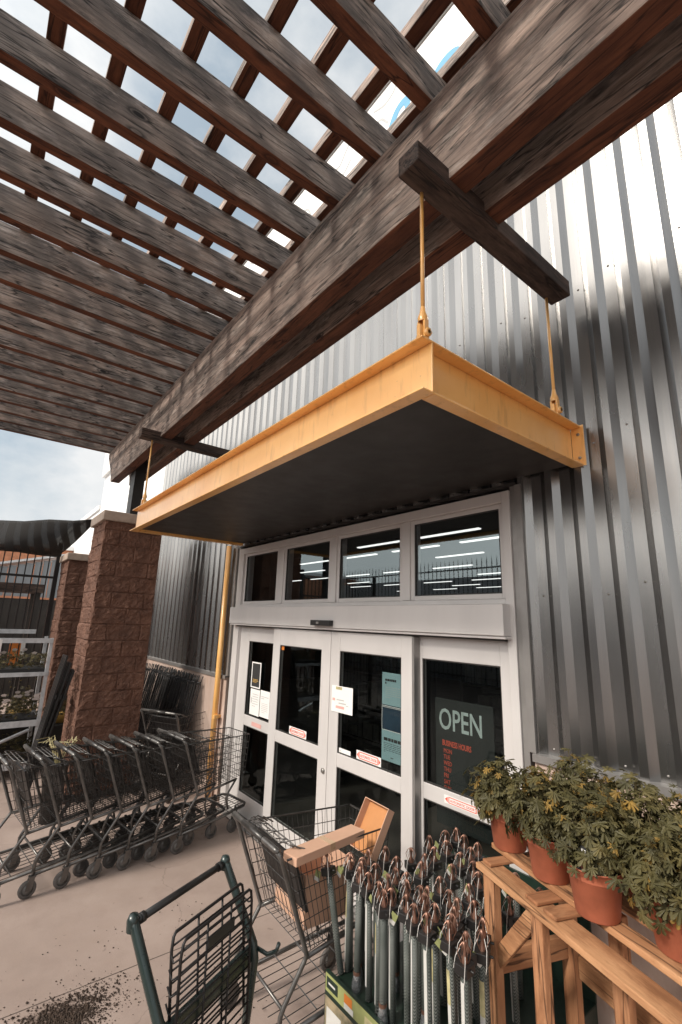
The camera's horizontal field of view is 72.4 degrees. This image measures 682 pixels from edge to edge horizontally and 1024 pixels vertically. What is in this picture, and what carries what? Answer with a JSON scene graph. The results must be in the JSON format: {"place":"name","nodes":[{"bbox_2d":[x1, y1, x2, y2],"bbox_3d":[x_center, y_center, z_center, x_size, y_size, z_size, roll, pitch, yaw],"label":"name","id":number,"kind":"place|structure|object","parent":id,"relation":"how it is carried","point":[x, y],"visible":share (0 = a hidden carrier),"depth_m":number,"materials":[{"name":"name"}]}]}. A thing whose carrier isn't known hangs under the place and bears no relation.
{"place":"outdoors","nodes":[
{"label":"outdoors","id":0,"kind":"place"},
{"bbox_2d":[0,547,74,599],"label":"brick building","id":1,"kind":"structure","parent":0,"point":[8,555],"depth_m":16.48,"materials":[{"name":"brown brick"}]},
{"bbox_2d":[0,903,266,1023],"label":"spilled soil","id":2,"kind":"structure","parent":0,"point":[75,1018],"depth_m":2.59,"materials":[{"name":"black soil"}]},
{"bbox_2d":[0,697,372,1023],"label":"pavement","id":3,"kind":"structure","parent":0,"point":[72,915],"depth_m":3.27,"materials":[{"name":"concrete"}]},
{"bbox_2d":[0,678,39,752],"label":"bowl plant","id":4,"kind":"object","parent":3,"relation":"on","point":[9,731],"visible":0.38,"depth_m":6.96,"materials":[{"name":"green plant"}]},
{"bbox_2d":[0,582,43,708],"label":"timber stall","id":5,"kind":"object","parent":3,"relation":"on","point":[25,589],"visible":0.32,"depth_m":9.53},
{"bbox_2d":[0,629,53,770],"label":"plant trolley","id":6,"kind":"object","parent":3,"relation":"on","point":[30,724],"visible":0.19,"depth_m":6.46,"materials":[{"name":"metal"}]},
{"bbox_2d":[0,730,33,764],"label":"seedling tray","id":7,"kind":"object","parent":6,"relation":"on","point":[20,738],"visible":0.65,"depth_m":6.45,"materials":[{"name":"black plastic"}]},
{"bbox_2d":[0,689,40,722],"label":"seedling tray","id":8,"kind":"object","parent":6,"relation":"on","point":[24,715],"visible":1,"depth_m":6.48,"materials":[{"name":"green plant"}]},
{"bbox_2d":[0,648,47,672],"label":"seedling tray","id":9,"kind":"object","parent":6,"relation":"on","point":[20,668],"visible":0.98,"depth_m":6.55,"materials":[{"name":"black plastic"}]},
{"bbox_2d":[0,551,61,706],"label":"iron fence","id":10,"kind":"object","parent":3,"relation":"on","point":[54,577],"visible":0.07,"depth_m":8.34,"materials":[{"name":"metal"}]},
{"bbox_2d":[0,519,91,556],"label":"shade cloth","id":11,"kind":"object","parent":10,"relation":"attached to","point":[51,538],"visible":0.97,"depth_m":8.21,"materials":[{"name":"black fabric"}]},
{"bbox_2d":[0,554,64,698],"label":"grey shed","id":12,"kind":"structure","parent":3,"relation":"on","point":[14,606],"depth_m":12.29,"materials":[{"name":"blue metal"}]},
{"bbox_2d":[15,654,74,804],"bbox_3d":[-3.582,2.589,5.676,0.379,1.623,0.300,12,-17,-37],"label":"folded frame","id":13,"kind":"object","parent":3,"relation":"on","point":[57,697],"visible":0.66,"depth_m":5.68,"materials":[{"name":"black plastic"}]},
{"bbox_2d":[40,688,68,765],"bbox_3d":[-4.290,3.172,7.102,0.606,1.140,0.687,12,-17,-37],"label":"frame","id":14,"kind":"object","parent":3,"relation":"on","point":[57,729],"visible":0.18,"depth_m":6.85,"materials":[{"name":"black metal"}]},
{"bbox_2d":[0,745,112,897],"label":"shopping cart","id":15,"kind":"object","parent":3,"relation":"on","point":[18,771],"visible":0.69,"depth_m":3.92,"materials":[{"name":"black metal"}]},
{"bbox_2d":[37,735,80,824],"bbox_3d":[-3.089,2.880,5.019,0.422,0.821,0.424,12,-17,-37],"label":"twig bundle","id":16,"kind":"object","parent":3,"relation":"on","point":[55,761],"visible":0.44,"depth_m":4.97,"materials":[{"name":"plant"}]},
{"bbox_2d":[38,552,88,717],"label":"block pillar","id":17,"kind":"structure","parent":3,"relation":"on","point":[69,598],"depth_m":7.97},
{"bbox_2d":[3,742,138,899],"bbox_3d":[-2.345,2.600,4.148,0.604,1.010,0.888,-11,-19,44],"label":"shopping cart","id":18,"kind":"object","parent":3,"relation":"on","point":[26,889],"visible":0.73,"depth_m":4.00,"materials":[{"name":"black metal"}]},
{"bbox_2d":[37,738,164,888],"bbox_3d":[-2.166,2.641,4.299,0.604,1.010,0.888,-11,-19,44],"label":"shopping cart","id":19,"kind":"object","parent":3,"relation":"on","point":[62,879],"visible":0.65,"depth_m":4.15,"materials":[{"name":"black metal"}]},
{"bbox_2d":[61,510,161,801],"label":"block pillar","id":20,"kind":"structure","parent":3,"relation":"on","point":[104,694],"depth_m":6.05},
{"bbox_2d":[72,735,187,878],"bbox_3d":[-1.985,2.683,4.451,0.604,1.010,0.888,-11,-19,44],"label":"shopping cart","id":21,"kind":"object","parent":3,"relation":"on","point":[94,870],"visible":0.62,"depth_m":4.29,"materials":[{"name":"black metal"}]},
{"bbox_2d":[136,666,164,748],"bbox_3d":[-2.987,3.114,7.174,0.155,1.421,0.020,-6,-31,25],"label":"trellis stake","id":22,"kind":"object","parent":3,"relation":"on","point":[148,705],"visible":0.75,"depth_m":7.29,"materials":[{"name":"black metal"}]},
{"bbox_2d":[97,732,209,869],"bbox_3d":[-1.807,2.724,4.601,0.604,1.010,0.888,-11,-19,44],"label":"shopping cart","id":23,"kind":"object","parent":3,"relation":"on","point":[123,862],"visible":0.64,"depth_m":4.45,"materials":[{"name":"black metal"}]},
{"bbox_2d":[145,669,171,748],"bbox_3d":[-2.735,3.047,6.863,0.155,1.421,0.018,-7,-31,26],"label":"trellis stake","id":24,"kind":"object","parent":3,"relation":"on","point":[167,675],"visible":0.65,"depth_m":7.02,"materials":[{"name":"black metal"}]},
{"bbox_2d":[133,706,205,802],"bbox_3d":[-2.131,3.066,6.084,0.604,1.010,0.888,-4,-15,24],"label":"shopping cart","id":25,"kind":"object","parent":3,"relation":"on","point":[166,723],"visible":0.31,"depth_m":5.93,"materials":[{"name":"black metal"}]},
{"bbox_2d":[157,675,197,790],"bbox_3d":[-2.159,2.905,6.193,0.155,1.421,0.018,-9,-32,33],"label":"trellis stake","id":26,"kind":"object","parent":3,"relation":"on","point":[192,682],"visible":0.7,"depth_m":6.36,"materials":[{"name":"black metal"}]},
{"bbox_2d":[127,730,230,861],"bbox_3d":[-1.629,2.766,4.751,0.604,1.010,0.888,-11,-19,44],"label":"shopping cart","id":27,"kind":"object","parent":3,"relation":"on","point":[151,853],"visible":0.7,"depth_m":4.64,"materials":[{"name":"black metal"}]},
{"bbox_2d":[151,727,249,854],"bbox_3d":[-1.450,2.808,4.902,0.604,1.010,0.888,-11,-19,44],"label":"shopping cart","id":28,"kind":"object","parent":3,"relation":"on","point":[176,847],"visible":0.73,"depth_m":4.80,"materials":[{"name":"black metal"}]},
{"bbox_2d":[126,854,280,1023],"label":"platform cart","id":29,"kind":"object","parent":3,"relation":"on","point":[201,1002],"visible":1,"depth_m":1.79,"materials":[{"name":"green metal"}]},
{"bbox_2d":[219,804,388,1023],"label":"shopping cart","id":30,"kind":"object","parent":3,"relation":"on","point":[284,876],"visible":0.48,"depth_m":2.65,"materials":[{"name":"black metal"}]},
{"bbox_2d":[275,848,353,930],"bbox_3d":[-0.160,2.224,2.809,0.340,0.260,0.340,11,-16,-34],"label":"cardboard box","id":31,"kind":"object","parent":30,"relation":"in","point":[339,853],"visible":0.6,"depth_m":2.67,"materials":[{"name":"brown cardboard"}]},
{"bbox_2d":[283,824,364,867],"bbox_3d":[-0.084,1.881,2.637,0.113,0.044,0.530,-11,-19,44],"label":"cardboard box","id":32,"kind":"object","parent":30,"relation":"on","point":[323,845],"visible":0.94,"depth_m":2.59,"materials":[{"name":"brown cardboard"}]},
{"bbox_2d":[349,797,393,861],"bbox_3d":[0.187,1.988,2.932,0.055,0.280,0.240,42,-30,-21],"label":"cardboard box","id":33,"kind":"object","parent":30,"relation":"in","point":[373,815],"visible":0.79,"depth_m":2.94,"materials":[{"name":"brown cardboard"}]},
{"bbox_2d":[0,0,681,514],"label":"timber pergola","id":34,"kind":"object","parent":3,"relation":"on","point":[514,106],"visible":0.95,"depth_m":2.78,"materials":[{"name":"wood"}]},
{"bbox_2d":[130,192,586,545],"bbox_3d":[-0.480,-0.539,4.223,1.433,1.052,4.547,12,-17,-37],"label":"entrance canopy","id":35,"kind":"object","parent":34,"relation":"hanging from","point":[422,416],"visible":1,"depth_m":2.82,"materials":[{"name":"yellow paint"}]},
{"bbox_2d":[70,2,681,1023],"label":"store building","id":36,"kind":"structure","parent":3,"relation":"on","point":[570,628],"depth_m":3.26,"materials":[{"name":"metal"}]},
{"bbox_2d":[206,546,231,796],"bbox_3d":[-1.565,1.988,6.036,0.103,3.120,0.125,12,-17,-37],"label":"yellow pipe","id":37,"kind":"object","parent":36,"relation":"attached to","point":[215,716],"visible":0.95,"depth_m":6.05,"materials":[{"name":"metal"}]},
{"bbox_2d":[249,688,259,716],"bbox_3d":[-0.999,2.198,5.380,0.002,0.280,0.227,12,-17,-37],"label":"paper notice","id":38,"kind":"object","parent":36,"relation":"attached to","point":[254,701],"visible":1,"depth_m":5.38,"materials":[{"name":"grey paper"}]},
{"bbox_2d":[251,661,261,688],"bbox_3d":[-0.997,1.912,5.457,0.003,0.287,0.225,12,-17,-37],"label":"framed notice","id":39,"kind":"object","parent":36,"relation":"attached to","point":[256,675],"visible":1,"depth_m":5.45,"materials":[{"name":"white paper"}]},
{"bbox_2d":[242,548,278,603],"bbox_3d":[-0.978,0.812,5.764,0.052,0.647,0.862,12,-17,-37],"label":"transom window","id":40,"kind":"structure","parent":36,"relation":"in","point":[248,557],"depth_m":5.98,"materials":[{"name":"white metal"}]},
{"bbox_2d":[259,690,269,719],"bbox_3d":[-0.855,2.151,5.203,0.002,0.280,0.213,12,-17,-37],"label":"paper notice","id":41,"kind":"object","parent":36,"relation":"attached to","point":[264,704],"visible":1,"depth_m":5.20,"materials":[{"name":"grey paper"}]},
{"bbox_2d":[262,628,332,848],"bbox_3d":[-0.434,2.205,4.551,0.068,2.044,1.068,12,-17,-37],"label":"sliding door","id":42,"kind":"structure","parent":36,"relation":"in","point":[296,740],"depth_m":4.57,"materials":[{"name":"white metal"}]},
{"bbox_2d":[282,538,330,603],"bbox_3d":[-0.356,0.648,4.990,0.052,0.647,0.899,12,-17,-37],"label":"transom window","id":43,"kind":"structure","parent":36,"relation":"in","point":[285,599],"depth_m":5.12,"materials":[{"name":"white metal"}]},
{"bbox_2d":[331,685,352,715],"bbox_3d":[0.007,1.649,4.087,0.003,0.223,0.297,12,-17,-37],"label":"paper notice","id":44,"kind":"object","parent":36,"relation":"attached to","point":[342,700],"visible":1,"depth_m":4.08,"materials":[{"name":"paper"}]},
{"bbox_2d":[336,524,401,601],"bbox_3d":[0.259,0.487,4.226,0.052,0.647,0.901,12,-17,-37],"label":"transom window","id":45,"kind":"structure","parent":36,"relation":"in","point":[340,557],"depth_m":4.31,"materials":[{"name":"white metal"}]},
{"bbox_2d":[325,632,420,941],"bbox_3d":[0.228,2.038,3.756,0.067,2.044,1.044,12,-17,-37],"label":"sliding door","id":46,"kind":"structure","parent":36,"relation":"in","point":[366,766],"depth_m":3.60,"materials":[{"name":"white metal"}]},
{"bbox_2d":[340,652,436,807],"bbox_3d":[0.599,2.828,6.387,0.400,1.784,1.500,12,-17,-37],"label":"store shelf","id":47,"kind":"object","parent":36,"relation":"on","point":[357,728],"visible":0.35,"depth_m":6.42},
{"bbox_2d":[381,672,400,765],"bbox_3d":[0.412,1.616,3.664,0.003,0.657,0.264,12,-17,-37],"label":"blue poster","id":48,"kind":"object","parent":36,"relation":"attached to","point":[391,717],"visible":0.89,"depth_m":3.68,"materials":[{"name":"paper"}]},
{"bbox_2d":[420,525,482,538],"bbox_3d":[1.715,0.325,7.462,0.090,0.060,1.240,12,-17,-37],"label":"ceiling light","id":49,"kind":"object","parent":36,"relation":"attached to","point":[453,531],"visible":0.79,"depth_m":7.37,"materials":[{"name":"white plastic"}]},
{"bbox_2d":[411,504,505,600],"bbox_3d":[0.858,0.329,3.481,0.052,0.647,0.869,12,-17,-37],"label":"transom window","id":50,"kind":"structure","parent":36,"relation":"in","point":[415,596],"depth_m":3.49,"materials":[{"name":"white metal"}]},
{"bbox_2d":[435,697,496,845],"bbox_3d":[0.851,1.749,3.202,0.021,0.830,0.500,12,-17,-37],"label":"open sign","id":51,"kind":"object","parent":36,"relation":"attached to","point":[465,736],"visible":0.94,"depth_m":3.22,"materials":[{"name":"plastic"}]},
{"bbox_2d":[459,663,503,769],"bbox_3d":[2.105,2.610,5.303,0.400,1.802,1.500,12,-17,-37],"label":"store shelf","id":52,"kind":"object","parent":36,"relation":"on","point":[475,680],"visible":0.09,"depth_m":5.66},
{"bbox_2d":[324,839,597,1023],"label":"display bin","id":53,"kind":"object","parent":3,"relation":"on","point":[344,1004],"visible":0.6,"depth_m":2.28,"materials":[{"name":"green plastic"}]},
{"bbox_2d":[314,853,343,974],"bbox_3d":[-0.060,2.140,2.503,0.128,0.535,0.069,-22,-24,29],"label":"braided tube","id":54,"kind":"object","parent":53,"relation":"in","point":[328,870],"visible":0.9,"depth_m":2.49,"materials":[{"name":"black plastic"}]},
{"bbox_2d":[336,852,356,969],"bbox_3d":[0.033,2.136,2.514,0.070,0.535,0.128,11,-17,-37],"label":"braided tube","id":55,"kind":"object","parent":53,"relation":"in","point":[339,871],"visible":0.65,"depth_m":2.50,"materials":[{"name":"black plastic"}]},
{"bbox_2d":[341,853,356,972],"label":"braided tube","id":56,"kind":"object","parent":53,"relation":"in","point":[348,875],"visible":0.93,"depth_m":2.47,"materials":[{"name":"plastic"}]},
{"bbox_2d":[351,866,366,994],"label":"braided tube","id":57,"kind":"object","parent":53,"relation":"in","point":[356,984],"visible":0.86,"depth_m":2.34,"materials":[{"name":"black plastic"}]},
{"bbox_2d":[353,860,367,983],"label":"braided tube","id":58,"kind":"object","parent":53,"relation":"in","point":[361,865],"visible":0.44,"depth_m":2.42,"materials":[{"name":"black plastic"}]},
{"bbox_2d":[355,857,367,975],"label":"braided tube","id":59,"kind":"object","parent":53,"relation":"in","point":[363,939],"visible":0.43,"depth_m":2.44,"materials":[{"name":"plastic"}]},
{"bbox_2d":[360,871,376,1002],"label":"braided tube","id":60,"kind":"object","parent":53,"relation":"in","point":[366,891],"visible":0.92,"depth_m":2.29,"materials":[{"name":"plastic"}]},
{"bbox_2d":[370,862,383,985],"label":"braided tube","id":61,"kind":"object","parent":53,"relation":"in","point":[376,876],"visible":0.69,"depth_m":2.40,"materials":[{"name":"black plastic"}]},
{"bbox_2d":[369,880,386,1015],"bbox_3d":[0.175,2.071,2.224,0.069,0.535,0.096,5,-15,-12],"label":"braided tube","id":62,"kind":"object","parent":53,"relation":"in","point":[373,899],"visible":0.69,"depth_m":2.21,"materials":[{"name":"plastic"}]},
{"bbox_2d":[376,888,390,1023],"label":"braided tube","id":63,"kind":"object","parent":53,"relation":"in","point":[383,908],"visible":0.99,"depth_m":2.15,"materials":[{"name":"black plastic"}]},
{"bbox_2d":[378,845,392,886],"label":"braided tube","id":64,"kind":"object","parent":53,"relation":"in","point":[384,863],"visible":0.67,"depth_m":2.62,"materials":[{"name":"black plastic"}]},
{"bbox_2d":[380,873,395,1004],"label":"braided tube","id":65,"kind":"object","parent":53,"relation":"in","point":[387,887],"visible":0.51,"depth_m":2.31,"materials":[{"name":"plastic"}]},
{"bbox_2d":[385,887,399,1023],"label":"braided tube","id":66,"kind":"object","parent":53,"relation":"in","point":[393,905],"visible":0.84,"depth_m":2.15,"materials":[{"name":"plastic"}]},
{"bbox_2d":[381,856,403,973],"bbox_3d":[0.279,2.137,2.488,0.128,0.535,0.069,-9,-17,38],"label":"braided tube","id":67,"kind":"object","parent":53,"relation":"in","point":[401,872],"visible":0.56,"depth_m":2.51,"materials":[{"name":"black plastic"}]},
{"bbox_2d":[389,867,401,993],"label":"braided tube","id":68,"kind":"object","parent":53,"relation":"in","point":[396,882],"visible":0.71,"depth_m":2.34,"materials":[{"name":"black plastic"}]},
{"bbox_2d":[388,893,413,1023],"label":"braided tube","id":69,"kind":"object","parent":53,"relation":"in","point":[402,914],"visible":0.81,"depth_m":2.12,"materials":[{"name":"black plastic"}]},
{"bbox_2d":[395,871,414,998],"bbox_3d":[0.309,2.101,2.333,0.069,0.535,0.128,14,-17,-42],"label":"braided tube","id":70,"kind":"object","parent":53,"relation":"in","point":[406,873],"visible":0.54,"depth_m":2.35,"materials":[{"name":"black plastic"}]},
{"bbox_2d":[404,847,417,909],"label":"braided tube","id":71,"kind":"object","parent":53,"relation":"in","point":[410,865],"visible":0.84,"depth_m":2.60,"materials":[{"name":"plastic"}]},
{"bbox_2d":[405,903,422,1023],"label":"braided tube","id":72,"kind":"object","parent":53,"relation":"in","point":[412,923],"visible":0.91,"depth_m":2.05,"materials":[{"name":"plastic"}]},
{"bbox_2d":[412,885,425,1021],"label":"braided tube","id":73,"kind":"object","parent":53,"relation":"in","point":[416,900],"visible":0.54,"depth_m":2.18,"materials":[{"name":"plastic"}]},
{"bbox_2d":[413,861,428,892],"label":"braided tube","id":74,"kind":"object","parent":53,"relation":"in","point":[421,878],"visible":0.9,"depth_m":2.47,"materials":[{"name":"plastic"}]},
{"bbox_2d":[416,892,432,1023],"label":"braided tube","id":75,"kind":"object","parent":53,"relation":"in","point":[424,908],"visible":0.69,"depth_m":2.15,"materials":[{"name":"black plastic"}]},
{"bbox_2d":[417,912,436,1023],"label":"braided tube","id":76,"kind":"object","parent":53,"relation":"in","point":[427,936],"visible":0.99,"depth_m":1.99,"materials":[{"name":"metal"}]},
{"bbox_2d":[423,902,443,1023],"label":"braided tube","id":77,"kind":"object","parent":53,"relation":"in","point":[436,921],"visible":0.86,"depth_m":2.05,"materials":[{"name":"plastic"}]},
{"bbox_2d":[427,846,441,916],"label":"braided tube","id":78,"kind":"object","parent":53,"relation":"in","point":[436,864],"visible":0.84,"depth_m":2.62,"materials":[{"name":"plastic"}]},
{"bbox_2d":[430,875,448,1006],"bbox_3d":[0.492,2.097,2.288,0.069,0.535,0.096,13,-18,-42],"label":"braided tube","id":79,"kind":"object","parent":53,"relation":"in","point":[438,894],"visible":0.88,"depth_m":2.27,"materials":[{"name":"plastic"}]},
{"bbox_2d":[436,840,454,903],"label":"braided tube","id":80,"kind":"object","parent":53,"relation":"in","point":[447,856],"visible":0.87,"depth_m":2.71,"materials":[{"name":"black plastic"}]},
{"bbox_2d":[435,919,458,1023],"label":"braided tube","id":81,"kind":"object","parent":53,"relation":"in","point":[447,943],"visible":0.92,"depth_m":1.95,"materials":[{"name":"metal"}]},
{"bbox_2d":[441,889,455,925],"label":"braided tube","id":82,"kind":"object","parent":53,"relation":"in","point":[445,908],"visible":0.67,"depth_m":2.21,"materials":[{"name":"plastic"}]},
{"bbox_2d":[437,912,461,1023],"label":"braided tube","id":83,"kind":"object","parent":53,"relation":"in","point":[458,936],"visible":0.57,"depth_m":2.02,"materials":[{"name":"black plastic"}]},
{"bbox_2d":[444,863,459,905],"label":"braided tube","id":84,"kind":"object","parent":53,"relation":"in","point":[452,881],"visible":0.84,"depth_m":2.44,"materials":[{"name":"plastic"}]},
{"bbox_2d":[446,906,463,1023],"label":"braided tube","id":85,"kind":"object","parent":53,"relation":"in","point":[460,928],"visible":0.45,"depth_m":2.03,"materials":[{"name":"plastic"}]},
{"bbox_2d":[450,827,462,896],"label":"braided tube","id":86,"kind":"object","parent":53,"relation":"in","point":[455,841],"visible":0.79,"depth_m":2.88,"materials":[{"name":"plastic"}]},
{"bbox_2d":[447,851,467,940],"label":"braided tube","id":87,"kind":"object","parent":53,"relation":"in","point":[461,870],"visible":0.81,"depth_m":2.56,"materials":[{"name":"black plastic"}]},
{"bbox_2d":[457,834,469,930],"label":"braided tube","id":88,"kind":"object","parent":53,"relation":"in","point":[463,848],"visible":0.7,"depth_m":2.79,"materials":[{"name":"plastic"}]},
{"bbox_2d":[453,941,474,1023],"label":"braided tube","id":89,"kind":"object","parent":53,"relation":"in","point":[464,967],"visible":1,"depth_m":1.82,"materials":[{"name":"silver metal"}]},
{"bbox_2d":[456,930,476,1023],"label":"braided tube","id":90,"kind":"object","parent":53,"relation":"in","point":[473,958],"visible":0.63,"depth_m":1.90,"materials":[{"name":"black plastic"}]},
{"bbox_2d":[461,883,478,1018],"bbox_3d":[0.629,2.085,2.222,0.070,0.535,0.078,14,-19,-42],"label":"braided tube","id":91,"kind":"object","parent":53,"relation":"in","point":[466,901],"visible":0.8,"depth_m":2.25,"materials":[{"name":"grey metal"}]},
{"bbox_2d":[466,899,481,1023],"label":"braided tube","id":92,"kind":"object","parent":53,"relation":"in","point":[472,919],"visible":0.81,"depth_m":2.10,"materials":[{"name":"black plastic"}]},
{"bbox_2d":[465,871,483,916],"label":"braided tube","id":93,"kind":"object","parent":53,"relation":"in","point":[478,887],"visible":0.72,"depth_m":2.37,"materials":[{"name":"black plastic"}]},
{"bbox_2d":[473,929,493,1023],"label":"braided tube","id":94,"kind":"object","parent":53,"relation":"in","point":[482,951],"visible":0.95,"depth_m":1.90,"materials":[{"name":"grey metal"}]},
{"bbox_2d":[474,916,493,1023],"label":"braided tube","id":95,"kind":"object","parent":53,"relation":"in","point":[486,938],"visible":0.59,"depth_m":1.99,"materials":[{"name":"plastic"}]},
{"bbox_2d":[501,896,519,1023],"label":"braided tube","id":96,"kind":"object","parent":53,"relation":"in","point":[510,916],"visible":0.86,"depth_m":2.11,"materials":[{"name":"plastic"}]},
{"bbox_2d":[501,872,523,999],"bbox_3d":[0.881,2.127,2.363,0.070,0.535,0.128,7,-14,-16],"label":"braided tube","id":97,"kind":"object","parent":53,"relation":"in","point":[519,972],"visible":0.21,"depth_m":2.30,"materials":[{"name":"black plastic"}]},
{"bbox_2d":[476,842,681,1023],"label":"pallet stand","id":98,"kind":"object","parent":3,"relation":"on","point":[619,983],"visible":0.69,"depth_m":1.83,"materials":[{"name":"brown wood"}]},
{"bbox_2d":[461,756,534,853],"bbox_3d":[0.797,1.426,2.313,0.364,0.395,0.375,12,-17,-37],"label":"potted plant","id":99,"kind":"object","parent":98,"relation":"on","point":[488,797],"visible":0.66,"depth_m":2.24,"materials":[{"name":"green plant"}]},
{"bbox_2d":[495,765,582,885],"bbox_3d":[0.906,1.346,2.030,0.377,0.426,0.414,12,-17,-37],"label":"potted plant","id":100,"kind":"object","parent":98,"relation":"on","point":[546,803],"visible":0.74,"depth_m":1.97,"materials":[{"name":"green plant"}]},
{"bbox_2d":[543,748,625,820],"bbox_3d":[1.134,1.380,2.210,0.420,0.457,0.462,12,-17,-37],"label":"potted plant","id":101,"kind":"object","parent":98,"relation":"on","point":[580,771],"visible":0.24,"depth_m":2.19,"materials":[{"name":"green plant"}]},
{"bbox_2d":[536,782,644,925],"bbox_3d":[0.992,1.287,1.811,0.336,0.446,0.365,12,-17,-37],"label":"potted plant","id":102,"kind":"object","parent":98,"relation":"on","point":[591,862],"visible":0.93,"depth_m":1.73,"materials":[{"name":"green plant"}]},
{"bbox_2d":[583,766,681,897],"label":"potted plant","id":103,"kind":"object","parent":98,"relation":"on","point":[651,804],"visible":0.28,"depth_m":1.90,"materials":[{"name":"green plant"}]},
{"bbox_2d":[605,806,681,963],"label":"potted plant","id":104,"kind":"object","parent":98,"relation":"on","point":[652,879],"visible":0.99,"depth_m":1.54,"materials":[{"name":"green plant"}]},
{"bbox_2d":[658,783,681,857],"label":"potted plant","id":105,"kind":"object","parent":98,"relation":"on","point":[678,795],"visible":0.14,"depth_m":1.90,"materials":[{"name":"green plant"}]},
{"bbox_2d":[0,0,423,520],"label":"sky","id":106,"kind":"structure","parent":0,"point":[41,479],"materials":[{"name":"white"}]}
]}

